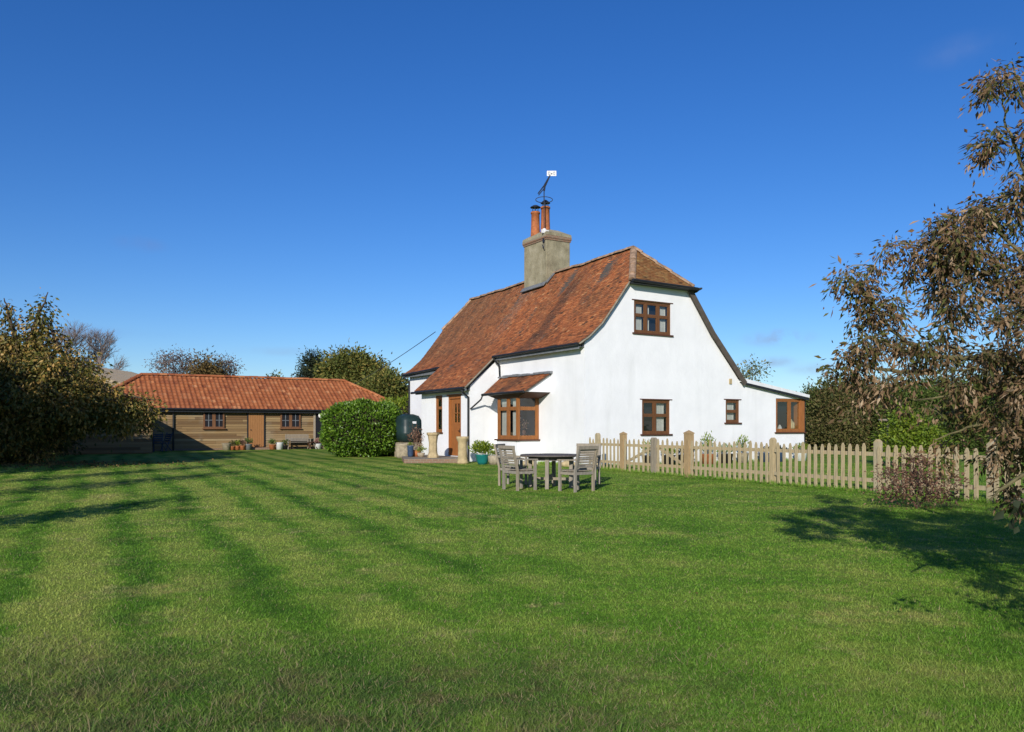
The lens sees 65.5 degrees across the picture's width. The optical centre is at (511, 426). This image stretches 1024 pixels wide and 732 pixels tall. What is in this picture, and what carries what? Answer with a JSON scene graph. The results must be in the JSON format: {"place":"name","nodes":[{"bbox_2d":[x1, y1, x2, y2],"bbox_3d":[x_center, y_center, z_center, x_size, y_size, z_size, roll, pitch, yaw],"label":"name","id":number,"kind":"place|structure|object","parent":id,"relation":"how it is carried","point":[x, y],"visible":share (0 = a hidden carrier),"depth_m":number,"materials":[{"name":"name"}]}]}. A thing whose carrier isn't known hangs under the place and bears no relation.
{"place":"outdoors","nodes":[
{"label":"outdoors","id":0,"kind":"place"},
{"bbox_2d":[0,448,1023,731],"bbox_3d":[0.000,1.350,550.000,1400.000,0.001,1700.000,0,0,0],"label":"lawn ground","id":1,"kind":"structure","parent":0,"point":[298,458],"depth_m":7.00,"materials":[{"name":"green plant"}]},
{"bbox_2d":[0,328,87,456],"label":"holly tree","id":2,"kind":"object","parent":1,"relation":"on","point":[59,448],"visible":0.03,"depth_m":35.93,"materials":[{"name":"green plant"}]},
{"bbox_2d":[44,317,109,366],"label":"bare tree","id":3,"kind":"object","parent":1,"relation":"on","point":[76,338],"visible":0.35,"depth_m":84.09,"materials":[{"name":"plant"}]},
{"bbox_2d":[0,287,167,463],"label":"cherry tree","id":4,"kind":"object","parent":1,"relation":"on","point":[33,423],"visible":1,"depth_m":29.07,"materials":[{"name":"green plant"}]},
{"bbox_2d":[74,328,131,370],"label":"bare tree","id":5,"kind":"object","parent":1,"relation":"on","point":[103,348],"visible":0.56,"depth_m":85.17,"materials":[{"name":"plant"}]},
{"bbox_2d":[69,366,136,393],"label":"barn","id":6,"kind":"structure","parent":1,"relation":"on","point":[119,376],"depth_m":65.66,"materials":[{"name":"grey metal"}]},
{"bbox_2d":[153,432,162,451],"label":"folding chair","id":7,"kind":"object","parent":1,"relation":"on","point":[158,440],"visible":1,"depth_m":43.59,"materials":[{"name":"blue paint"}]},
{"bbox_2d":[160,432,172,450],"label":"folding chair","id":8,"kind":"object","parent":1,"relation":"on","point":[169,440],"visible":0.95,"depth_m":44.29,"materials":[{"name":"blue paint"}]},
{"bbox_2d":[141,345,217,375],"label":"bare tree","id":9,"kind":"object","parent":1,"relation":"on","point":[170,362],"visible":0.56,"depth_m":79.20,"materials":[{"name":"plant"}]},
{"bbox_2d":[184,346,231,376],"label":"golden tree","id":10,"kind":"object","parent":1,"relation":"on","point":[208,368],"visible":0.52,"depth_m":77.47,"materials":[{"name":"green plant"}]},
{"bbox_2d":[56,373,385,454],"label":"outbuilding","id":11,"kind":"structure","parent":1,"relation":"on","point":[208,412],"depth_m":47.61,"materials":[{"name":"wood"}]},
{"bbox_2d":[202,412,225,428],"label":"window","id":12,"kind":"structure","parent":11,"relation":"in","point":[211,420],"depth_m":46.49,"materials":[{"name":"brown wood"}]},
{"bbox_2d":[247,413,264,446],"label":"door","id":13,"kind":"structure","parent":11,"relation":"in","point":[255,421],"depth_m":47.82,"materials":[{"name":"brown wood"}]},
{"bbox_2d":[279,413,301,428],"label":"window","id":14,"kind":"structure","parent":11,"relation":"in","point":[287,420],"depth_m":48.84,"materials":[{"name":"brown wood"}]},
{"bbox_2d":[316,413,324,445],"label":"open doorway","id":15,"kind":"structure","parent":11,"relation":"in","point":[318,424],"depth_m":49.81,"materials":[{"name":"black"}]},
{"bbox_2d":[222,443,231,449],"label":"plant pot","id":16,"kind":"object","parent":1,"relation":"on","point":[226,446],"visible":0.93,"depth_m":45.95,"materials":[{"name":"stone"}]},
{"bbox_2d":[210,350,244,377],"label":"bare tree","id":17,"kind":"object","parent":1,"relation":"on","point":[229,364],"visible":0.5,"depth_m":79.86,"materials":[{"name":"plant"}]},
{"bbox_2d":[230,440,235,449],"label":"plant pot","id":18,"kind":"object","parent":1,"relation":"on","point":[232,445],"visible":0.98,"depth_m":46.22,"materials":[{"name":"ceramic"}]},
{"bbox_2d":[235,440,239,449],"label":"plant pot","id":19,"kind":"object","parent":1,"relation":"on","point":[237,446],"visible":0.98,"depth_m":46.37,"materials":[{"name":"ceramic"}]},
{"bbox_2d":[238,439,246,449],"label":"plant pot","id":20,"kind":"object","parent":1,"relation":"on","point":[242,447],"visible":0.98,"depth_m":46.52,"materials":[{"name":"ceramic"}]},
{"bbox_2d":[245,437,252,449],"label":"plant pot","id":21,"kind":"object","parent":1,"relation":"on","point":[248,446],"visible":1,"depth_m":46.68,"materials":[{"name":"grey metal"}]},
{"bbox_2d":[268,438,276,449],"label":"plant pot","id":22,"kind":"object","parent":1,"relation":"on","point":[271,441],"visible":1,"depth_m":47.39,"materials":[{"name":"ceramic"}]},
{"bbox_2d":[266,369,283,378],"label":"tree","id":23,"kind":"object","parent":1,"relation":"on","point":[273,375],"visible":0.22,"depth_m":84.70,"materials":[{"name":"green plant"}]},
{"bbox_2d":[275,442,283,449],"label":"plant pot","id":24,"kind":"object","parent":1,"relation":"on","point":[279,445],"visible":1,"depth_m":47.56,"materials":[{"name":"white ceramic"}]},
{"bbox_2d":[280,439,289,449],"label":"plant pot","id":25,"kind":"object","parent":1,"relation":"on","point":[285,446],"visible":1,"depth_m":47.76,"materials":[{"name":"black plastic"}]},
{"bbox_2d":[285,434,310,448],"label":"garden bench","id":26,"kind":"object","parent":1,"relation":"on","point":[297,439],"visible":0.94,"depth_m":48.62,"materials":[{"name":"grey wood"}]},
{"bbox_2d":[291,345,326,379],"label":"conifer","id":27,"kind":"object","parent":1,"relation":"on","point":[304,372],"visible":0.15,"depth_m":74.36,"materials":[{"name":"green plant"}]},
{"bbox_2d":[314,438,320,448],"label":"plant pot","id":28,"kind":"object","parent":1,"relation":"on","point":[317,445],"visible":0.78,"depth_m":48.81,"materials":[{"name":"white ceramic"}]},
{"bbox_2d":[308,337,400,385],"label":"oak tree","id":29,"kind":"object","parent":1,"relation":"on","point":[347,364],"visible":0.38,"depth_m":70.59,"materials":[{"name":"green plant"}]},
{"bbox_2d":[318,397,402,456],"bbox_3d":[-6.852,0.051,36.800,3.931,2.841,3.817,0,0,0],"label":"laurel bush","id":30,"kind":"object","parent":1,"relation":"on","point":[360,427],"visible":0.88,"depth_m":35.54,"materials":[{"name":"green plant"}]},
{"bbox_2d":[352,363,409,401],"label":"golden green tree","id":31,"kind":"object","parent":1,"relation":"on","point":[387,384],"visible":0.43,"depth_m":65.01,"materials":[{"name":"green plant"}]},
{"bbox_2d":[379,393,407,413],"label":"laurel hedge","id":32,"kind":"object","parent":1,"relation":"on","point":[402,403],"visible":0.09,"depth_m":42.99,"materials":[{"name":"green plant"}]},
{"bbox_2d":[395,444,408,457],"bbox_3d":[-4.738,1.040,34.600,0.680,0.620,0.680,0,0,0],"label":"stone planter","id":33,"kind":"object","parent":1,"relation":"on","point":[401,450],"visible":0.67,"depth_m":34.31,"materials":[{"name":"beige stone"}]},
{"bbox_2d":[395,413,421,456],"bbox_3d":[-4.573,0.360,35.965,1.350,1.980,1.240,0,0,-31],"label":"oil tank","id":34,"kind":"object","parent":1,"relation":"on","point":[404,421],"visible":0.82,"depth_m":35.45,"materials":[{"name":"green plastic"}]},
{"bbox_2d":[402,455,457,462],"bbox_3d":[-3.211,1.272,32.049,2.394,0.155,4.840,0,0,-9],"label":"door step","id":35,"kind":"object","parent":1,"relation":"on","point":[440,459],"depth_m":29.76,"materials":[{"name":"stone"}]},
{"bbox_2d":[407,442,413,456],"bbox_3d":[-4.068,0.893,31.900,0.296,0.602,0.296,0,0,-27],"label":"blue pot","id":36,"kind":"object","parent":35,"relation":"on","point":[410,449],"visible":1,"depth_m":31.81,"materials":[{"name":"ceramic"}]},
{"bbox_2d":[405,424,424,456],"bbox_3d":[-3.922,0.505,32.208,0.814,1.377,0.791,0,0,0],"label":"potted shrub","id":37,"kind":"object","parent":35,"relation":"on","point":[414,443],"visible":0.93,"depth_m":32.12,"materials":[{"name":"brown plant"}]},
{"bbox_2d":[415,445,426,456],"bbox_3d":[-3.618,0.948,31.698,0.513,0.492,0.515,0,0,0],"label":"plant pot","id":38,"kind":"object","parent":35,"relation":"on","point":[420,454],"visible":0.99,"depth_m":31.62,"materials":[{"name":"stone"}]},
{"bbox_2d":[427,432,438,457],"bbox_3d":[-3.077,0.704,31.000,0.462,0.980,0.462,0,0,-22],"label":"stoneware chimney pot","id":39,"kind":"object","parent":35,"relation":"on","point":[432,440],"visible":1,"depth_m":30.86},
{"bbox_2d":[0,458,901,610],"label":"fallen leaves","id":40,"kind":"object","parent":1,"relation":"on","point":[49,463],"visible":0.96,"depth_m":28.00,"materials":[{"name":"brown plant"}]},
{"bbox_2d":[456,436,468,463],"bbox_3d":[-1.828,0.850,29.400,0.470,1.000,0.470,0,0,0],"label":"stoneware chimney pot","id":41,"kind":"object","parent":1,"relation":"on","point":[462,449],"visible":1,"depth_m":29.25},
{"bbox_2d":[468,440,493,464],"bbox_3d":[-1.050,0.893,28.775,0.961,0.913,1.074,0,0,-26],"label":"teal pot","id":42,"kind":"object","parent":1,"relation":"on","point":[482,457],"visible":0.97,"depth_m":28.58,"materials":[{"name":"ceramic"}]},
{"bbox_2d":[487,450,499,464],"bbox_3d":[-0.632,1.077,28.602,0.512,0.547,0.458,0,0,0],"label":"stone planter","id":43,"kind":"object","parent":1,"relation":"on","point":[492,459],"visible":0.76,"depth_m":28.44,"materials":[{"name":"beige stone"}]},
{"bbox_2d":[494,444,526,485],"bbox_3d":[-0.017,0.873,18.514,0.640,0.955,0.605,0,0,21],"label":"garden chair","id":44,"kind":"object","parent":1,"relation":"on","point":[499,463],"visible":0.47,"depth_m":18.34,"materials":[{"name":"grey wood"}]},
{"bbox_2d":[498,445,537,490],"bbox_3d":[0.127,0.873,17.139,0.640,0.955,0.605,0,0,-33],"label":"garden chair","id":45,"kind":"object","parent":1,"relation":"on","point":[521,471],"visible":1,"depth_m":17.03,"materials":[{"name":"grey wood"}]},
{"bbox_2d":[520,453,576,488],"bbox_3d":[0.860,0.980,17.750,1.360,0.740,1.360,0,0,12],"label":"garden table","id":46,"kind":"object","parent":1,"relation":"on","point":[548,457],"visible":0.84,"depth_m":17.61,"materials":[{"name":"wood"}]},
{"bbox_2d":[562,461,574,466],"bbox_3d":[1.904,1.265,27.200,0.574,0.299,0.388,0,0,0],"label":"wall stone","id":47,"kind":"object","parent":1,"relation":"on","point":[565,463],"visible":0.34,"depth_m":27.04,"materials":[{"name":"beige stone"}]},
{"bbox_2d":[557,446,598,492],"bbox_3d":[1.386,0.873,16.750,0.605,0.955,0.640,0,0,-41],"label":"garden chair","id":48,"kind":"object","parent":1,"relation":"on","point":[576,471],"visible":1,"depth_m":16.65,"materials":[{"name":"grey wood"}]},
{"bbox_2d":[573,443,600,484],"bbox_3d":[1.752,0.873,18.788,0.605,0.955,0.640,0,0,18],"label":"garden chair","id":49,"kind":"object","parent":1,"relation":"on","point":[597,467],"visible":0.37,"depth_m":18.88,"materials":[{"name":"grey wood"}]},
{"bbox_2d":[589,433,619,469],"bbox_3d":[2.953,0.770,25.198,0.151,1.160,1.805,0,0,-27],"label":"picket fence","id":50,"kind":"object","parent":1,"relation":"on","point":[604,444],"visible":0.73,"depth_m":24.95,"materials":[{"name":"beige wood"}]},
{"bbox_2d":[401,171,809,465],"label":"cottage","id":51,"kind":"structure","parent":1,"relation":"on","point":[554,351],"depth_m":29.72,"materials":[{"name":"white paint"}]},
{"bbox_2d":[355,332,434,383],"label":"overhead cable","id":52,"kind":"object","parent":51,"relation":"attached to","point":[398,357],"visible":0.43,"depth_m":46.02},
{"bbox_2d":[436,395,442,433],"bbox_3d":[-2.975,-0.527,33.596,0.374,1.605,0.820,0,0,-31],"label":"window","id":53,"kind":"structure","parent":51,"relation":"in","point":[438,398],"depth_m":33.79,"materials":[{"name":"brown wood"}]},
{"bbox_2d":[447,394,461,455],"bbox_3d":[-2.255,-0.080,32.348,0.230,2.500,1.340,0,0,-31],"label":"door","id":54,"kind":"structure","parent":51,"relation":"in","point":[454,400],"depth_m":32.47,"materials":[{"name":"brown wood"}]},
{"bbox_2d":[494,398,519,440],"bbox_3d":[-0.127,-0.352,29.445,0.269,1.715,1.650,0,0,-31],"label":"window","id":55,"kind":"structure","parent":51,"relation":"in","point":[505,408],"depth_m":29.45,"materials":[{"name":"brown wood"}]},
{"bbox_2d":[515,398,539,440],"bbox_3d":[0.494,-0.352,29.196,1.110,1.715,0.538,0,0,-31],"label":"window","id":56,"kind":"structure","parent":51,"relation":"in","point":[523,437],"depth_m":29.17,"materials":[{"name":"brown wood"}]},
{"bbox_2d":[632,299,673,336],"bbox_3d":[4.967,-3.890,28.580,1.930,1.230,0.374,0,0,-31],"label":"window","id":57,"kind":"structure","parent":51,"relation":"in","point":[650,317],"depth_m":28.63,"materials":[{"name":"brown wood"}]},
{"bbox_2d":[640,399,672,435],"bbox_3d":[5.109,-0.350,28.670,1.520,1.310,0.374,0,0,-31],"label":"window","id":58,"kind":"structure","parent":51,"relation":"in","point":[655,412],"depth_m":28.76,"materials":[{"name":"brown wood"}]},
{"bbox_2d":[724,399,741,423],"bbox_3d":[8.405,-0.595,30.671,0.940,0.960,0.374,0,0,-31],"label":"window","id":59,"kind":"structure","parent":51,"relation":"in","point":[732,405],"depth_m":30.72,"materials":[{"name":"brown wood"}]},
{"bbox_2d":[775,398,806,432],"bbox_3d":[11.206,-0.447,32.415,1.860,1.405,0.440,0,0,-31],"label":"window","id":60,"kind":"structure","parent":51,"relation":"in","point":[790,413],"depth_m":32.56,"materials":[{"name":"brown wood"}]},
{"bbox_2d":[619,432,626,470],"bbox_3d":[3.402,0.745,24.324,0.179,1.210,0.179,0,0,-27],"label":"gate post","id":61,"kind":"object","parent":1,"relation":"on","point":[623,435],"visible":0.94,"depth_m":24.27,"materials":[{"name":"beige wood"}]},
{"bbox_2d":[624,437,653,472],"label":"gate","id":62,"kind":"structure","parent":61,"relation":"attached to","point":[629,445],"depth_m":23.45,"materials":[{"name":"brown wood"}]},
{"bbox_2d":[641,440,649,462],"bbox_3d":[4.737,0.867,27.640,0.635,0.966,0.623,0,0,-41],"label":"garden tub","id":63,"kind":"object","parent":1,"relation":"on","point":[646,455],"visible":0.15,"depth_m":27.49,"materials":[{"name":"black plastic"}]},
{"bbox_2d":[661,448,675,464],"bbox_3d":[5.557,0.991,28.159,0.612,0.719,0.611,0,0,-37],"label":"garden tub","id":64,"kind":"object","parent":1,"relation":"on","point":[674,449],"visible":0.4,"depth_m":28.03,"materials":[{"name":"black plastic"}]},
{"bbox_2d":[673,445,694,464],"bbox_3d":[6.223,0.971,28.583,0.859,0.758,0.821,0,0,0],"label":"garden tub","id":65,"kind":"object","parent":1,"relation":"on","point":[679,456],"visible":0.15,"depth_m":28.43,"materials":[{"name":"black plastic"}]},
{"bbox_2d":[683,430,694,476],"bbox_3d":[4.789,0.715,21.550,0.213,1.270,0.213,0,0,-27],"label":"gate post","id":66,"kind":"object","parent":1,"relation":"on","point":[688,436],"visible":0.91,"depth_m":21.48,"materials":[{"name":"beige wood"}]},
{"bbox_2d":[653,437,683,475],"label":"gate","id":67,"kind":"structure","parent":66,"relation":"attached to","point":[657,447],"depth_m":22.28,"materials":[{"name":"brown wood"}]},
{"bbox_2d":[697,430,715,463],"bbox_3d":[7.155,0.730,29.145,0.650,1.240,0.610,0,0,34],"label":"garden tub","id":68,"kind":"object","parent":1,"relation":"on","point":[711,439],"visible":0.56,"depth_m":29.04,"materials":[{"name":"ceramic"}]},
{"bbox_2d":[716,443,732,463],"bbox_3d":[7.948,0.960,29.605,0.705,0.780,0.741,0,0,0],"label":"garden tub","id":69,"kind":"object","parent":1,"relation":"on","point":[726,454],"visible":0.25,"depth_m":29.44,"materials":[{"name":"black plastic"}]},
{"bbox_2d":[736,435,749,462],"bbox_3d":[8.721,0.799,30.071,0.526,1.101,0.659,0,0,0],"label":"garden tub","id":70,"kind":"object","parent":1,"relation":"on","point":[742,446],"visible":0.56,"depth_m":29.97,"materials":[{"name":"stone"}]},
{"bbox_2d":[737,354,774,381],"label":"garden tree","id":71,"kind":"object","parent":1,"relation":"on","point":[750,373],"visible":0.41,"depth_m":45.71,"materials":[{"name":"green plant"}]},
{"bbox_2d":[758,446,768,461],"bbox_3d":[9.827,1.022,30.754,0.880,0.656,0.772,0,0,0],"label":"garden tub","id":72,"kind":"object","parent":1,"relation":"on","point":[764,455],"visible":0.09,"depth_m":30.54,"materials":[{"name":"blue ceramic"}]},
{"bbox_2d":[538,458,1023,504],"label":"long grass","id":73,"kind":"structure","parent":1,"relation":"on","point":[971,498],"depth_m":18.63,"materials":[{"name":"green plant"}]},
{"bbox_2d":[792,442,807,460],"bbox_3d":[11.547,0.966,31.790,0.727,0.768,0.655,0,0,0],"label":"garden tub","id":74,"kind":"object","parent":1,"relation":"on","point":[799,454],"visible":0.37,"depth_m":31.62,"materials":[{"name":"white paint"}]},
{"bbox_2d":[796,380,822,449],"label":"hedgerow tree","id":75,"kind":"object","parent":1,"relation":"on","point":[803,391],"visible":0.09,"depth_m":45.76,"materials":[{"name":"green plant"}]},
{"bbox_2d":[800,376,870,450],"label":"hedgerow tree","id":76,"kind":"object","parent":1,"relation":"on","point":[820,432],"visible":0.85,"depth_m":43.30,"materials":[{"name":"green plant"}]},
{"bbox_2d":[815,373,892,450],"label":"hedgerow tree","id":77,"kind":"object","parent":1,"relation":"on","point":[865,432],"visible":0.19,"depth_m":44.11,"materials":[{"name":"green plant"}]},
{"bbox_2d":[690,438,1023,502],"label":"picket fence","id":78,"kind":"object","parent":1,"relation":"on","point":[774,450],"visible":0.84,"depth_m":17.26,"materials":[{"name":"beige wood"}]},
{"bbox_2d":[855,373,904,442],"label":"hedgerow tree","id":79,"kind":"object","parent":1,"relation":"on","point":[878,377],"visible":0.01,"depth_m":45.57,"materials":[{"name":"green plant"}]},
{"bbox_2d":[878,419,891,442],"bbox_3d":[13.226,0.535,28.000,0.640,1.630,0.640,0,0,0],"label":"bird table","id":80,"kind":"object","parent":1,"relation":"on","point":[886,420],"visible":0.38,"depth_m":27.96,"materials":[{"name":"brown wood"}]},
{"bbox_2d":[864,376,941,450],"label":"hedgerow tree","id":81,"kind":"object","parent":1,"relation":"on","point":[928,393],"visible":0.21,"depth_m":43.42,"materials":[{"name":"green plant"}]},
{"bbox_2d":[868,401,960,465],"bbox_3d":[13.630,0.268,26.942,2.626,2.342,2.375,0,0,-38],"label":"bright laurel","id":82,"kind":"object","parent":1,"relation":"on","point":[899,436],"visible":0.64,"depth_m":26.67,"materials":[{"name":"green plant"}]},
{"bbox_2d":[810,42,1023,526],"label":"withered tree","id":83,"kind":"object","parent":1,"relation":"on","point":[961,256],"visible":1,"depth_m":5.95,"materials":[{"name":"brown plant"}]},
{"bbox_2d":[860,447,974,509],"bbox_3d":[6.748,0.857,13.154,2.013,1.045,1.319,0,0,0],"label":"bronze shrub","id":84,"kind":"object","parent":1,"relation":"on","point":[910,478],"visible":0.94,"depth_m":13.18,"materials":[{"name":"brown plant"}]},
{"bbox_2d":[907,371,964,448],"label":"hedgerow tree","id":85,"kind":"object","parent":1,"relation":"on","point":[939,382],"visible":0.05,"depth_m":44.61,"materials":[{"name":"green plant"}]},
{"bbox_2d":[923,373,1004,452],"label":"hedgerow tree","id":86,"kind":"object","parent":1,"relation":"on","point":[958,437],"visible":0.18,"depth_m":42.38,"materials":[{"name":"green plant"}]},
{"bbox_2d":[960,370,1021,451],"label":"hedgerow tree","id":87,"kind":"object","parent":1,"relation":"on","point":[999,413],"depth_m":43.32,"materials":[{"name":"green plant"}]},
{"bbox_2d":[993,498,1023,533],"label":"leafy sapling","id":88,"kind":"object","parent":1,"relation":"on","point":[1013,510],"visible":1,"depth_m":3.89,"materials":[{"name":"green plant"}]},
{"bbox_2d":[0,0,1023,392],"label":"sky","id":89,"kind":"structure","parent":0,"point":[259,182],"materials":[{"name":"blue"}]},
{"bbox_2d":[780,445,788,461],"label":"garden tub","id":90,"kind":"object","parent":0,"point":[781,456],"visible":0.12,"depth_m":30.90,"materials":[{"name":"blue ceramic"}]}
]}

